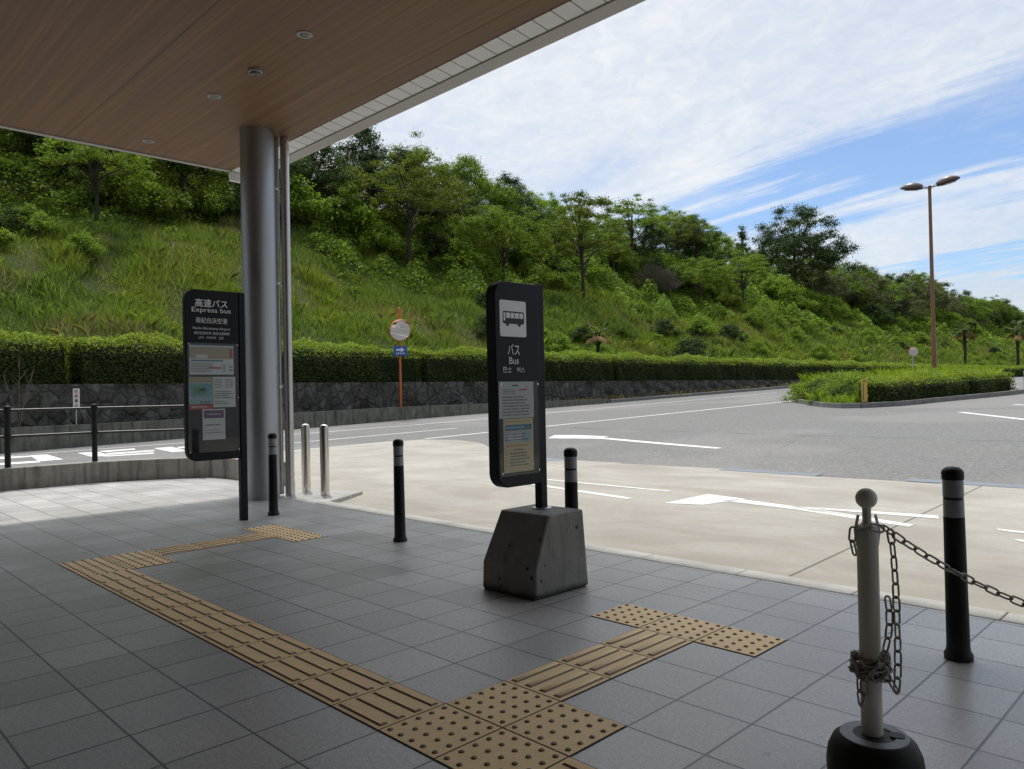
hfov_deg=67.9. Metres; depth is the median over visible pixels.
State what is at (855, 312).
slope shrub
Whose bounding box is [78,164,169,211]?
slope shrub
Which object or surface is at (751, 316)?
shrub
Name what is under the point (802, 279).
crest tree
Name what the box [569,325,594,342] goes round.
shrub
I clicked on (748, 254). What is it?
crest tree
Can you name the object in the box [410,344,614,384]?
clipped hedge
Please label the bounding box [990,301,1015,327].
crest tree
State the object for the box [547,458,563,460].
sealed patch
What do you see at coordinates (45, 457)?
lane character hook
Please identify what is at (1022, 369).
clipped hedge
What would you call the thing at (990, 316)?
crest tree
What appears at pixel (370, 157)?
crest tree
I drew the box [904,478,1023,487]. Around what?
sealed patch
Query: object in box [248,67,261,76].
ceiling sensor
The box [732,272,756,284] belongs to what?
slope shrub
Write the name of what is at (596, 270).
slope shrub
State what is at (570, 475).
banded bollard
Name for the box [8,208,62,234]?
shrub
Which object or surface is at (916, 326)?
slope shrub
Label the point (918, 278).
crest tree
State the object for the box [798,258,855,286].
crest tree
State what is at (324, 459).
steel bollard
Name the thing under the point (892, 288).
crest tree
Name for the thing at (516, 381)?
bus stop sign
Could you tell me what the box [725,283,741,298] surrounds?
slope shrub
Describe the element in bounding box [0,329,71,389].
clipped hedge
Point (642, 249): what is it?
crest tree
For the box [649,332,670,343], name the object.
shrub
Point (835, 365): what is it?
clipped hedge
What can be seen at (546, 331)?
shrub
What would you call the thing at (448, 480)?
concrete apron
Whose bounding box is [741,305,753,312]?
shrub
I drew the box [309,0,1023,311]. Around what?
sky
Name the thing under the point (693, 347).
dark bush
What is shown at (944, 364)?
clipped hedge
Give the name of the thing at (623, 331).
shrub
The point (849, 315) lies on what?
slope shrub
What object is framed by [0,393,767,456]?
edge line
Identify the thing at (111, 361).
clipped hedge
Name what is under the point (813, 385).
island shrub
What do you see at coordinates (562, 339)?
shrub
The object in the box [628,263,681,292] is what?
leafless shrub
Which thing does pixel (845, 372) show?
island shrub
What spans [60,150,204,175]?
crest tree
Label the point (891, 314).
slope shrub
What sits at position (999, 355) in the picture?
shrub
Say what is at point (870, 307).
slope shrub
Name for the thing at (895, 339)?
shrub
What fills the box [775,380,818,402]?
island shrub
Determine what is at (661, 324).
shrub
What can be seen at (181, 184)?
crest tree
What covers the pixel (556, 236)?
crest tree
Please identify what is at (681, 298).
hill undergrowth
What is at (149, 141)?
recessed downlight
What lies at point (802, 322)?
shrub
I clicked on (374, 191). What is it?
crest tree
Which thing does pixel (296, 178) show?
slope shrub
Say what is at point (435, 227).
slope shrub
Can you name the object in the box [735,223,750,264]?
spire tree
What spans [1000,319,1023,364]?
fan palm
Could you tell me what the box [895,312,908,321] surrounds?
slope shrub
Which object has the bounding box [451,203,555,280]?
round tree
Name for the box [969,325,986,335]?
slope shrub
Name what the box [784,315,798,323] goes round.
shrub
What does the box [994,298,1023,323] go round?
crest tree
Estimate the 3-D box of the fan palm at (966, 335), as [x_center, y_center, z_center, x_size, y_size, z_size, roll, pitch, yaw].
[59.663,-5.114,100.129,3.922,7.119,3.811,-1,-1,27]
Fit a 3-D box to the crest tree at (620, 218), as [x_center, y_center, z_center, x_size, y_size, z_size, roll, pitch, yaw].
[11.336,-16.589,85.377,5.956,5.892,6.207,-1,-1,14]
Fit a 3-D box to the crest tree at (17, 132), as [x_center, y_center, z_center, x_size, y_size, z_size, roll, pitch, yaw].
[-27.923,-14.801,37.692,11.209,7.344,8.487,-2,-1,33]
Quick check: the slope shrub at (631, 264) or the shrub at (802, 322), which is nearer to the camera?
the slope shrub at (631, 264)
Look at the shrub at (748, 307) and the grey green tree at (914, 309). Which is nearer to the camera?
the shrub at (748, 307)
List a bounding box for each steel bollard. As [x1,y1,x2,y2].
[301,424,310,491]
[319,424,329,494]
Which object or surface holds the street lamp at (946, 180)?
on the island soil
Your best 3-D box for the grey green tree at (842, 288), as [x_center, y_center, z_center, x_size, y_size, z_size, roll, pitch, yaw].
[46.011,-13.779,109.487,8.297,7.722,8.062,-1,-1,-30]
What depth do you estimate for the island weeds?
27.50 m
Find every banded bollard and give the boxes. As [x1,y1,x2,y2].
[268,433,278,515]
[393,439,406,541]
[564,447,577,508]
[941,466,973,662]
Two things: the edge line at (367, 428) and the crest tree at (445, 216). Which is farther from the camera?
the crest tree at (445, 216)
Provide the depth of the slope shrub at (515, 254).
63.66 m
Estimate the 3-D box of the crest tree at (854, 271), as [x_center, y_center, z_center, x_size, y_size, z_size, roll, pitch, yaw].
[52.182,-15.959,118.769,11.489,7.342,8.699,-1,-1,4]
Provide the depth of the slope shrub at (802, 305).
94.16 m
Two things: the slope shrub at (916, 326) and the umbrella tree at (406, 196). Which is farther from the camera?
the slope shrub at (916, 326)
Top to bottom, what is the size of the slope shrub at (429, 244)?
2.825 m
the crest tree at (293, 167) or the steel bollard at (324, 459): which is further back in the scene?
the crest tree at (293, 167)
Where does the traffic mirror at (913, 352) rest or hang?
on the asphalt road
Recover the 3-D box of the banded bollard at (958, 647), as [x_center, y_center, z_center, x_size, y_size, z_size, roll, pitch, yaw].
[1.846,0.740,3.163,0.109,0.799,0.109,-2,-1,24]
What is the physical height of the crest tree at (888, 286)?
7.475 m
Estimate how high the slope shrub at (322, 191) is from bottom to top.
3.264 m
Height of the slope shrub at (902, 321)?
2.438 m
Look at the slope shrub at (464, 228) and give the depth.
58.79 m
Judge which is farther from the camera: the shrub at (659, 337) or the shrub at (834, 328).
the shrub at (834, 328)
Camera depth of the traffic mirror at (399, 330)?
30.42 m
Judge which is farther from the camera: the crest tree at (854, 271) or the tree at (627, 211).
the crest tree at (854, 271)
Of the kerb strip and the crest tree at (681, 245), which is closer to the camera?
the kerb strip
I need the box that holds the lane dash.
[284,428,453,443]
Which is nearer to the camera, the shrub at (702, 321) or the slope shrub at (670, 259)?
the shrub at (702, 321)
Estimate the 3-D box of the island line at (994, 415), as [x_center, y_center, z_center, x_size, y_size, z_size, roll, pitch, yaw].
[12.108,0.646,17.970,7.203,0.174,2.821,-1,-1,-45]
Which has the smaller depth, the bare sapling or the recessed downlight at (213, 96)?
the recessed downlight at (213, 96)
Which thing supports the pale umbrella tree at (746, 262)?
on the hillside
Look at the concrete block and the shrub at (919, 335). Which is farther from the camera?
the shrub at (919, 335)
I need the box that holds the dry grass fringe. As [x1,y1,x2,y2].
[548,382,800,400]
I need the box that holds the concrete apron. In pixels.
[284,439,1023,614]
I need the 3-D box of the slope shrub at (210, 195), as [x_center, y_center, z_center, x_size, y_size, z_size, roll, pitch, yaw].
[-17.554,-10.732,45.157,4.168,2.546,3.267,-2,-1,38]
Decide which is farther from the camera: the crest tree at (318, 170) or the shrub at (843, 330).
the shrub at (843, 330)
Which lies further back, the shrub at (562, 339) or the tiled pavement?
the shrub at (562, 339)
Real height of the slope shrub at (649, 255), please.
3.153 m
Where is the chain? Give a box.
[848,523,1023,707]
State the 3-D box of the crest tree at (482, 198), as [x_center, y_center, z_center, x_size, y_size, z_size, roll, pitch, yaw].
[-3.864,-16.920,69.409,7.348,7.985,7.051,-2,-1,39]
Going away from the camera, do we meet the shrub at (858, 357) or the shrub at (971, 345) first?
the shrub at (858, 357)
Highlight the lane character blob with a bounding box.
[80,448,153,456]
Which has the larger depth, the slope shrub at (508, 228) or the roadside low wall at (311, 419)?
the slope shrub at (508, 228)
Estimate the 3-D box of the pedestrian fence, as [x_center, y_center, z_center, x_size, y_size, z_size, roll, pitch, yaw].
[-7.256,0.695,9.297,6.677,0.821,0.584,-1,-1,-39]
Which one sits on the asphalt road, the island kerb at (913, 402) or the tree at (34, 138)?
the island kerb at (913, 402)
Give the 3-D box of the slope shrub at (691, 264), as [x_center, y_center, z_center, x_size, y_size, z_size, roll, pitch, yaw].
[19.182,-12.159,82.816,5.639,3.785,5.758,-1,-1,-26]
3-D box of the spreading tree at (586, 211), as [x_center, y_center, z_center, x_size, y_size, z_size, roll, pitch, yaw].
[5.554,-10.410,59.590,8.627,9.366,8.982,-1,-1,-35]
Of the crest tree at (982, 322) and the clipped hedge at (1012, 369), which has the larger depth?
the crest tree at (982, 322)
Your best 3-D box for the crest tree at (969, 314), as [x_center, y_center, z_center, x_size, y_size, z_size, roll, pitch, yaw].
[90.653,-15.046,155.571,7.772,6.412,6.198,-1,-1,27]
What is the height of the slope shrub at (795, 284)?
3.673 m
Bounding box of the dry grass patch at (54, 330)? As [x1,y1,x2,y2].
[0,241,732,348]
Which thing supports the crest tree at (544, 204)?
on the hillside
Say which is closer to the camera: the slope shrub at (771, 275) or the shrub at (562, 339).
the shrub at (562, 339)
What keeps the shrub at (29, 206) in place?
on the hillside
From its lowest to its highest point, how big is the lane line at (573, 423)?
0.686 m
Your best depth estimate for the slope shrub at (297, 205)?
46.93 m
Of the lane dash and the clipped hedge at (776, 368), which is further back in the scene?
the clipped hedge at (776, 368)
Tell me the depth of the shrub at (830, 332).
85.86 m
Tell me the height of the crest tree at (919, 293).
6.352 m
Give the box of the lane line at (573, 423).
[284,401,787,451]
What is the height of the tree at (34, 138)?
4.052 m
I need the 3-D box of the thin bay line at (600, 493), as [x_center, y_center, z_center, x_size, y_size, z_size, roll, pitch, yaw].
[0.747,1.184,8.775,0.688,0.028,2.165,-1,-1,-41]
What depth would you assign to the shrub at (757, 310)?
74.46 m
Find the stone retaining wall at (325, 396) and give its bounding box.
[0,376,1022,427]
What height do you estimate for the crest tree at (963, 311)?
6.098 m
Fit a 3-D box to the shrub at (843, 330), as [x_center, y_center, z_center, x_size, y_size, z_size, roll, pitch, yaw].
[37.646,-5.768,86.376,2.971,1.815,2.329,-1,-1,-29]
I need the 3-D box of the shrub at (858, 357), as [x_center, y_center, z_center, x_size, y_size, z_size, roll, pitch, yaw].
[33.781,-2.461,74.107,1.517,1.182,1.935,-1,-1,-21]
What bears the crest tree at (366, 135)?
on the hillside
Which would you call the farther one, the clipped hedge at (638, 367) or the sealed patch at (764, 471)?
the clipped hedge at (638, 367)
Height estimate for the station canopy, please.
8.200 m
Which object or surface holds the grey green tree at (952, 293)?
on the hillside
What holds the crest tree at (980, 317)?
on the hillside
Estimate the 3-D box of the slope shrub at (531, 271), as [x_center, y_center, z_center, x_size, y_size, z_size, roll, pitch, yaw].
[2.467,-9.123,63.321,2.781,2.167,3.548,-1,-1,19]
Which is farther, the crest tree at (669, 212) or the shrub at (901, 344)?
the shrub at (901, 344)
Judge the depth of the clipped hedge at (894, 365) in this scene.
72.46 m
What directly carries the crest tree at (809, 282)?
on the hillside
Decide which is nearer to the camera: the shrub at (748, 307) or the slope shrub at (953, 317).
the shrub at (748, 307)
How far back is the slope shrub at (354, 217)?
51.53 m
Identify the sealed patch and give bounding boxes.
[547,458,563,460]
[720,467,820,475]
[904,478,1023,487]
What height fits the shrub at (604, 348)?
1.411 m
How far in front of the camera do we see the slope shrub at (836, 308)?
97.59 m
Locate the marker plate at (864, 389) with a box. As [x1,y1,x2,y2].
[861,379,867,401]
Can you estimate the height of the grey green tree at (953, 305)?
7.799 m
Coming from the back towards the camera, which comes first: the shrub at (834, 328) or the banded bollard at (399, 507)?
the shrub at (834, 328)
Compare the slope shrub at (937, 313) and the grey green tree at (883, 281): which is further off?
the slope shrub at (937, 313)
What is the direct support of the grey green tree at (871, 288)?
on the hillside
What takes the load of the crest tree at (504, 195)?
on the hillside
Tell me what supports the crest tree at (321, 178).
on the hillside
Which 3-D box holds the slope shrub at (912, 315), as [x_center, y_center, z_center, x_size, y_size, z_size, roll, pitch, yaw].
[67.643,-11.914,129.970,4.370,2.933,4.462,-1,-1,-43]
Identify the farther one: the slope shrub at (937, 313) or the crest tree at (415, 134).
the slope shrub at (937, 313)
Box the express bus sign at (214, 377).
[182,289,247,520]
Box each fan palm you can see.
[584,321,612,353]
[948,319,980,364]
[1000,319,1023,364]
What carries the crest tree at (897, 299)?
on the hillside
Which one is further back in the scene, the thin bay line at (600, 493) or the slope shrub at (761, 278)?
the slope shrub at (761, 278)
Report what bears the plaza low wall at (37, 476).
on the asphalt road
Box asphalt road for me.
[0,377,1023,613]
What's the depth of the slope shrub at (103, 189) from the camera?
39.53 m
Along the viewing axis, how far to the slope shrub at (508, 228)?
63.90 m
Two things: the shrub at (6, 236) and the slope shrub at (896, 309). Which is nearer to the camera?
the shrub at (6, 236)
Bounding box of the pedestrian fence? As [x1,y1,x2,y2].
[0,404,183,467]
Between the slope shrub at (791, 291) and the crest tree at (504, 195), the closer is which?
the crest tree at (504, 195)
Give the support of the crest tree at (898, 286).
on the hillside
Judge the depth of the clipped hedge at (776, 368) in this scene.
53.95 m
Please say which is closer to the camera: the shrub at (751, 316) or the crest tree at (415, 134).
the crest tree at (415, 134)
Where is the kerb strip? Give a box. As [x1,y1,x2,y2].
[317,501,1023,624]
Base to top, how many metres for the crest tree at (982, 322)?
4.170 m
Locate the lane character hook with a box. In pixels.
[0,454,60,464]
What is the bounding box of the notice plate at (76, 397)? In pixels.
[73,388,79,424]
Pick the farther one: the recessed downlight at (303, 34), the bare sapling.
the bare sapling
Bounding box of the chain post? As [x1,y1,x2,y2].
[826,488,925,768]
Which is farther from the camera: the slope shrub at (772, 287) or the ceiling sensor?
the slope shrub at (772, 287)
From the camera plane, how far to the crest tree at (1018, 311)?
179.84 m
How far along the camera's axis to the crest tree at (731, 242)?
88.04 m
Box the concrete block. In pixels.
[483,504,587,600]
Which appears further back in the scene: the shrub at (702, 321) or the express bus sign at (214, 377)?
the shrub at (702, 321)
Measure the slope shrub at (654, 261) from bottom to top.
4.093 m
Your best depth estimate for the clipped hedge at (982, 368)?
92.09 m
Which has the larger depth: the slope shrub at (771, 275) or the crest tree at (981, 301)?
the crest tree at (981, 301)
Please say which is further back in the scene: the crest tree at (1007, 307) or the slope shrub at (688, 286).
the crest tree at (1007, 307)
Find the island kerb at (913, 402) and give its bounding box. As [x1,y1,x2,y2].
[789,388,1023,407]
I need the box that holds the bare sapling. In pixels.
[0,356,33,426]
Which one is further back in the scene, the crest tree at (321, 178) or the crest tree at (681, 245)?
the crest tree at (681, 245)
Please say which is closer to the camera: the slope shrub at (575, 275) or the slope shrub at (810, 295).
the slope shrub at (575, 275)
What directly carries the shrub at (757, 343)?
on the hillside
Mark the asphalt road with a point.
(918, 441)
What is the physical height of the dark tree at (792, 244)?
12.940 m
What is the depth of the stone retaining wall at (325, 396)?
28.24 m
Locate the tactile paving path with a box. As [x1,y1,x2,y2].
[58,524,786,768]
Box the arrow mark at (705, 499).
[667,494,938,526]
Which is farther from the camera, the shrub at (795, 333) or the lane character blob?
the shrub at (795, 333)
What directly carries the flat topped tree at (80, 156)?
on the hillside
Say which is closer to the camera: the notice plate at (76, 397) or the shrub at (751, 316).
the notice plate at (76, 397)
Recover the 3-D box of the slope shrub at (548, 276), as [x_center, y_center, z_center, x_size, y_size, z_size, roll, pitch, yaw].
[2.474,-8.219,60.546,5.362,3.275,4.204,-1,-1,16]
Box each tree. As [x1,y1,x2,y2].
[2,128,30,142]
[9,132,122,174]
[19,137,158,220]
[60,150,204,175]
[120,152,228,192]
[162,156,316,187]
[289,143,363,194]
[293,155,341,186]
[309,147,429,217]
[310,124,442,197]
[321,147,484,266]
[364,149,446,218]
[384,130,456,221]
[400,161,489,225]
[433,153,525,225]
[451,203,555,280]
[452,155,493,209]
[481,171,553,234]
[501,182,548,225]
[524,205,587,251]
[526,189,630,299]
[533,191,568,232]
[551,214,616,257]
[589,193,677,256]
[589,222,639,271]
[600,213,637,243]
[623,219,686,259]
[639,205,707,249]
[646,214,717,260]
[659,224,708,251]
[664,213,743,265]
[667,213,720,232]
[674,256,734,305]
[681,225,749,262]
[702,235,741,265]
[708,252,775,303]
[726,241,771,272]
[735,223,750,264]
[746,202,866,286]
[770,254,807,275]
[788,257,832,286]
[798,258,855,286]
[805,271,840,295]
[806,264,855,297]
[822,269,871,301]
[828,260,879,293]
[839,264,891,303]
[844,271,892,306]
[857,268,905,303]
[870,275,904,301]
[873,281,901,303]
[878,284,930,317]
[881,275,929,306]
[883,273,918,294]
[883,280,914,306]
[888,271,940,300]
[896,274,945,293]
[903,269,936,293]
[910,282,928,304]
[913,281,962,312]
[938,281,968,306]
[943,294,968,315]
[958,289,989,309]
[960,290,983,318]
[961,295,994,320]
[962,303,975,317]
[967,300,986,320]
[970,317,989,325]
[976,300,1001,321]
[982,297,999,328]
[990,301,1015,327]
[990,301,1023,321]
[991,294,1017,327]
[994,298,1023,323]
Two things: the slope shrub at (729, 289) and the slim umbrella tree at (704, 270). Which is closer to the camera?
the slim umbrella tree at (704, 270)
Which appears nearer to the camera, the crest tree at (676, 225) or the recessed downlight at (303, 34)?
the recessed downlight at (303, 34)
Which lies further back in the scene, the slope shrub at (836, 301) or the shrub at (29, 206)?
the slope shrub at (836, 301)
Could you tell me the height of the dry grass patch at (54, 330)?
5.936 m
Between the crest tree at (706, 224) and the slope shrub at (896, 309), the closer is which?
the crest tree at (706, 224)
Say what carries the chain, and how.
attached to the chain post
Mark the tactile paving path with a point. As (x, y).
(530, 719)
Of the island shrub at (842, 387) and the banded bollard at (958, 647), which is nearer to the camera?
the banded bollard at (958, 647)
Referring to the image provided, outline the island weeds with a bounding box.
[788,363,1011,402]
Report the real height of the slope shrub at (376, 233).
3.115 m
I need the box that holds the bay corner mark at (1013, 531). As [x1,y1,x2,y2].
[996,528,1023,541]
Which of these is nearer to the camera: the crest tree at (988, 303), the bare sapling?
the bare sapling
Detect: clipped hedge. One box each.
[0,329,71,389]
[66,329,422,388]
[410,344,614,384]
[604,351,736,382]
[721,356,821,381]
[809,359,882,374]
[870,362,928,371]
[919,363,964,370]
[963,364,994,369]
[985,365,1020,376]
[1010,365,1023,376]
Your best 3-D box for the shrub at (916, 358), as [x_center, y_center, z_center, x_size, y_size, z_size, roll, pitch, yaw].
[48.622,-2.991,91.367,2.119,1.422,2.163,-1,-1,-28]
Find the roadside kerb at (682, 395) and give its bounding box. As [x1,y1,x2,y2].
[609,386,789,402]
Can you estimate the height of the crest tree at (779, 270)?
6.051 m
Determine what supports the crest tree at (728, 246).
on the hillside
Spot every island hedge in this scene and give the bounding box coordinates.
[858,367,969,402]
[945,367,1015,393]
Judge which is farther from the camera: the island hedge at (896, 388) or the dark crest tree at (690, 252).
the dark crest tree at (690, 252)
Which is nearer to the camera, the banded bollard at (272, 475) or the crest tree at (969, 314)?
the banded bollard at (272, 475)
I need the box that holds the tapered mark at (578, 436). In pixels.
[550,435,718,448]
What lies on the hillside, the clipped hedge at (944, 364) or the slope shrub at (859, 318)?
the slope shrub at (859, 318)
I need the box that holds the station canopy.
[0,0,645,500]
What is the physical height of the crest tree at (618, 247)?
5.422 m
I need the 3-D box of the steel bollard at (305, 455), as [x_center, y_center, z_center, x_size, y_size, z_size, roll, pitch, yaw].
[-2.490,0.882,9.177,0.104,0.820,0.104,-1,-1,-45]
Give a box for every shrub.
[0,200,58,229]
[0,205,38,233]
[0,226,20,245]
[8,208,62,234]
[60,230,108,256]
[73,178,150,214]
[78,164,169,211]
[100,151,181,186]
[121,173,197,218]
[188,180,240,215]
[216,183,299,218]
[231,174,323,221]
[279,170,339,229]
[279,184,307,219]
[309,181,360,224]
[320,179,383,231]
[333,200,378,228]
[348,219,414,257]
[411,228,452,255]
[418,233,495,274]
[420,220,461,247]
[425,218,474,254]
[432,212,484,244]
[473,311,486,339]
[474,291,485,307]
[479,219,535,250]
[506,245,535,262]
[513,246,572,269]
[516,262,575,292]
[524,263,555,278]
[535,251,576,273]
[544,327,551,336]
[544,329,583,355]
[553,260,585,284]
[568,250,613,281]
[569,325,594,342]
[589,344,613,354]
[599,248,641,270]
[612,326,632,337]
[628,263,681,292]
[631,253,686,286]
[638,253,665,270]
[648,318,685,335]
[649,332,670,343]
[650,247,689,286]
[675,264,716,290]
[681,255,713,278]
[685,323,706,334]
[686,313,718,335]
[691,284,720,295]
[708,288,744,306]
[715,321,749,341]
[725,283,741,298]
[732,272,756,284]
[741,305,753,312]
[742,305,769,319]
[743,312,765,324]
[747,339,769,353]
[752,276,785,296]
[756,271,775,284]
[758,271,779,285]
[759,273,804,300]
[772,315,790,326]
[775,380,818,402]
[777,275,805,294]
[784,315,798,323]
[788,295,820,313]
[788,326,807,339]
[792,369,868,400]
[796,318,817,327]
[797,378,833,399]
[803,289,829,312]
[803,381,846,404]
[805,343,838,359]
[812,372,883,388]
[814,291,849,317]
[817,310,836,319]
[818,382,863,402]
[819,369,871,377]
[822,327,835,334]
[824,293,853,317]
[827,326,841,334]
[835,327,854,335]
[836,310,853,319]
[848,299,866,308]
[848,309,861,317]
[849,314,862,320]
[851,353,867,362]
[856,327,884,343]
[859,302,896,324]
[865,309,893,325]
[882,307,898,324]
[887,304,916,321]
[891,335,906,343]
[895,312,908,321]
[897,317,912,327]
[897,340,909,350]
[902,318,921,330]
[904,308,917,318]
[910,355,924,362]
[912,331,930,341]
[916,316,940,327]
[920,346,937,355]
[925,302,941,317]
[936,310,969,329]
[937,304,961,318]
[967,342,979,349]
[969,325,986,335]
[970,355,986,365]
[988,345,1005,354]
[993,352,1004,357]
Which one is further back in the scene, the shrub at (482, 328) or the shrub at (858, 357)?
the shrub at (858, 357)
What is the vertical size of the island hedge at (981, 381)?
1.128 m
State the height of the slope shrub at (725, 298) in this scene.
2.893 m
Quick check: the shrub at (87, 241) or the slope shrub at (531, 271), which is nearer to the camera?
the shrub at (87, 241)
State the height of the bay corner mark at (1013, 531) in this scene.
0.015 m
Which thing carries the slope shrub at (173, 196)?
on the hillside
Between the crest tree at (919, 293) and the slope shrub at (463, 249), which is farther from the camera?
the crest tree at (919, 293)
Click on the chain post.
(870, 740)
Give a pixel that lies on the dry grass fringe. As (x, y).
(674, 393)
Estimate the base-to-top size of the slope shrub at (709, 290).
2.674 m
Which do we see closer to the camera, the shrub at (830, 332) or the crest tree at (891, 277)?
the shrub at (830, 332)
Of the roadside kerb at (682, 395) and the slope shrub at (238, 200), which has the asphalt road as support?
the roadside kerb at (682, 395)
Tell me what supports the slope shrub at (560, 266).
on the hillside
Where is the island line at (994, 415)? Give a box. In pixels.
[959,404,1023,419]
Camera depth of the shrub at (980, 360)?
110.19 m
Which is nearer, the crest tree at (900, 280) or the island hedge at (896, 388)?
the island hedge at (896, 388)
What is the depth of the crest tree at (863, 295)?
112.46 m
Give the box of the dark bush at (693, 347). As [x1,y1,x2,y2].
[657,334,720,359]
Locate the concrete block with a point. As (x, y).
(533, 553)
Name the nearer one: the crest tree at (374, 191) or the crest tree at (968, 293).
the crest tree at (374, 191)
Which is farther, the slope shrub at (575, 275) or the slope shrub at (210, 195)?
the slope shrub at (575, 275)
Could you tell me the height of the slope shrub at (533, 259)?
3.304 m
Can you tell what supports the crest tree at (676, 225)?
on the hillside
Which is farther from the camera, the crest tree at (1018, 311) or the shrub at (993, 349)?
the crest tree at (1018, 311)
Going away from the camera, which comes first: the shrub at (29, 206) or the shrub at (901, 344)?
the shrub at (29, 206)
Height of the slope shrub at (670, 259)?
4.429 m
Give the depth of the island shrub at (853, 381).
25.83 m
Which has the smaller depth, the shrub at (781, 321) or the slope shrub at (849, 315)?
the shrub at (781, 321)
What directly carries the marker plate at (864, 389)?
on the island soil
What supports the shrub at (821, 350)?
on the hillside
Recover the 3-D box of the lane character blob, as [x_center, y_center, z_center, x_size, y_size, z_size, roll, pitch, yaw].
[-9.579,1.673,18.617,1.474,0.054,2.978,-1,-1,-38]
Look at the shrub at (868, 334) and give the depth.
87.05 m
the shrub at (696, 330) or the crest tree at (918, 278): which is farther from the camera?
the crest tree at (918, 278)
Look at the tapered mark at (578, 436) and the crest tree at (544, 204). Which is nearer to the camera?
the tapered mark at (578, 436)
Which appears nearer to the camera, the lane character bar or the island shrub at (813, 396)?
the lane character bar
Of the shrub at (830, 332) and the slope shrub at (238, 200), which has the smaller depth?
the slope shrub at (238, 200)
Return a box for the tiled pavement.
[0,478,1023,768]
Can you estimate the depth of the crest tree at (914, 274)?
141.26 m
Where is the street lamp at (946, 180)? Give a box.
[900,175,959,369]
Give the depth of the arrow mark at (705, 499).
6.92 m
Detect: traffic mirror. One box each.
[389,307,410,406]
[908,347,917,369]
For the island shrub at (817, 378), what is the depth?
28.65 m
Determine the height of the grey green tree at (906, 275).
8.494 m
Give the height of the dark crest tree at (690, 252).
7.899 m
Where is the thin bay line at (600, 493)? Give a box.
[531,479,668,498]
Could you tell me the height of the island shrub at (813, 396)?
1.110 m
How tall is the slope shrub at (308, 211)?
4.159 m
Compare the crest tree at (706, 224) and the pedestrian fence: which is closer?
the pedestrian fence
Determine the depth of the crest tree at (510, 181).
66.94 m
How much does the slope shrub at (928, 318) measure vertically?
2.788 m
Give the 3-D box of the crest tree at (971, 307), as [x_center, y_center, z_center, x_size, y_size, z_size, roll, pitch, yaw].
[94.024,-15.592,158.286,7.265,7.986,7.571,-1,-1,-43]
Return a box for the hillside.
[0,142,1022,363]
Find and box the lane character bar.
[155,446,184,451]
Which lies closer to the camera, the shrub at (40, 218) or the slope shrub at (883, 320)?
the shrub at (40, 218)
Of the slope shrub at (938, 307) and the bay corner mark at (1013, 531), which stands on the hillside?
the slope shrub at (938, 307)
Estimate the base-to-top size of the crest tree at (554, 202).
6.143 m
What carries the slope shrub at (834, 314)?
on the hillside
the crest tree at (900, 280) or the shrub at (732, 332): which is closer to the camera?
the shrub at (732, 332)
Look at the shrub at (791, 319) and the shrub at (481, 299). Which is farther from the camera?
the shrub at (791, 319)
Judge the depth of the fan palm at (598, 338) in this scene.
44.56 m
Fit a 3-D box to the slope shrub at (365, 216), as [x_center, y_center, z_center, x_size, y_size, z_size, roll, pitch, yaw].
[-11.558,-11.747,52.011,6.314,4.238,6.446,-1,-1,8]
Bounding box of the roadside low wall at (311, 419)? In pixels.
[0,399,609,453]
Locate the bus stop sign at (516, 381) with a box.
[486,281,547,507]
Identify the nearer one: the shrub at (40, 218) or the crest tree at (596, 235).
the shrub at (40, 218)
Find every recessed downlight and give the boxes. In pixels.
[142,139,154,143]
[207,93,220,98]
[296,30,312,38]
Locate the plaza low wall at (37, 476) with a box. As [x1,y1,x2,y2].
[0,457,285,490]
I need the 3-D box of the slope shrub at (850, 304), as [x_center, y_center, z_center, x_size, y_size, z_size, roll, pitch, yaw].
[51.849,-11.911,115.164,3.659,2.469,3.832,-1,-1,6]
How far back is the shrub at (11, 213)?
32.58 m
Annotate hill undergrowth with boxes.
[0,128,1023,351]
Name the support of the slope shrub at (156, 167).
on the hillside
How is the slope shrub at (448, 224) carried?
on the hillside
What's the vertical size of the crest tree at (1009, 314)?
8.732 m
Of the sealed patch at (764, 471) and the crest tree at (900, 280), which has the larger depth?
the crest tree at (900, 280)
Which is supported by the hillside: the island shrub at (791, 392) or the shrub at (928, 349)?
the shrub at (928, 349)

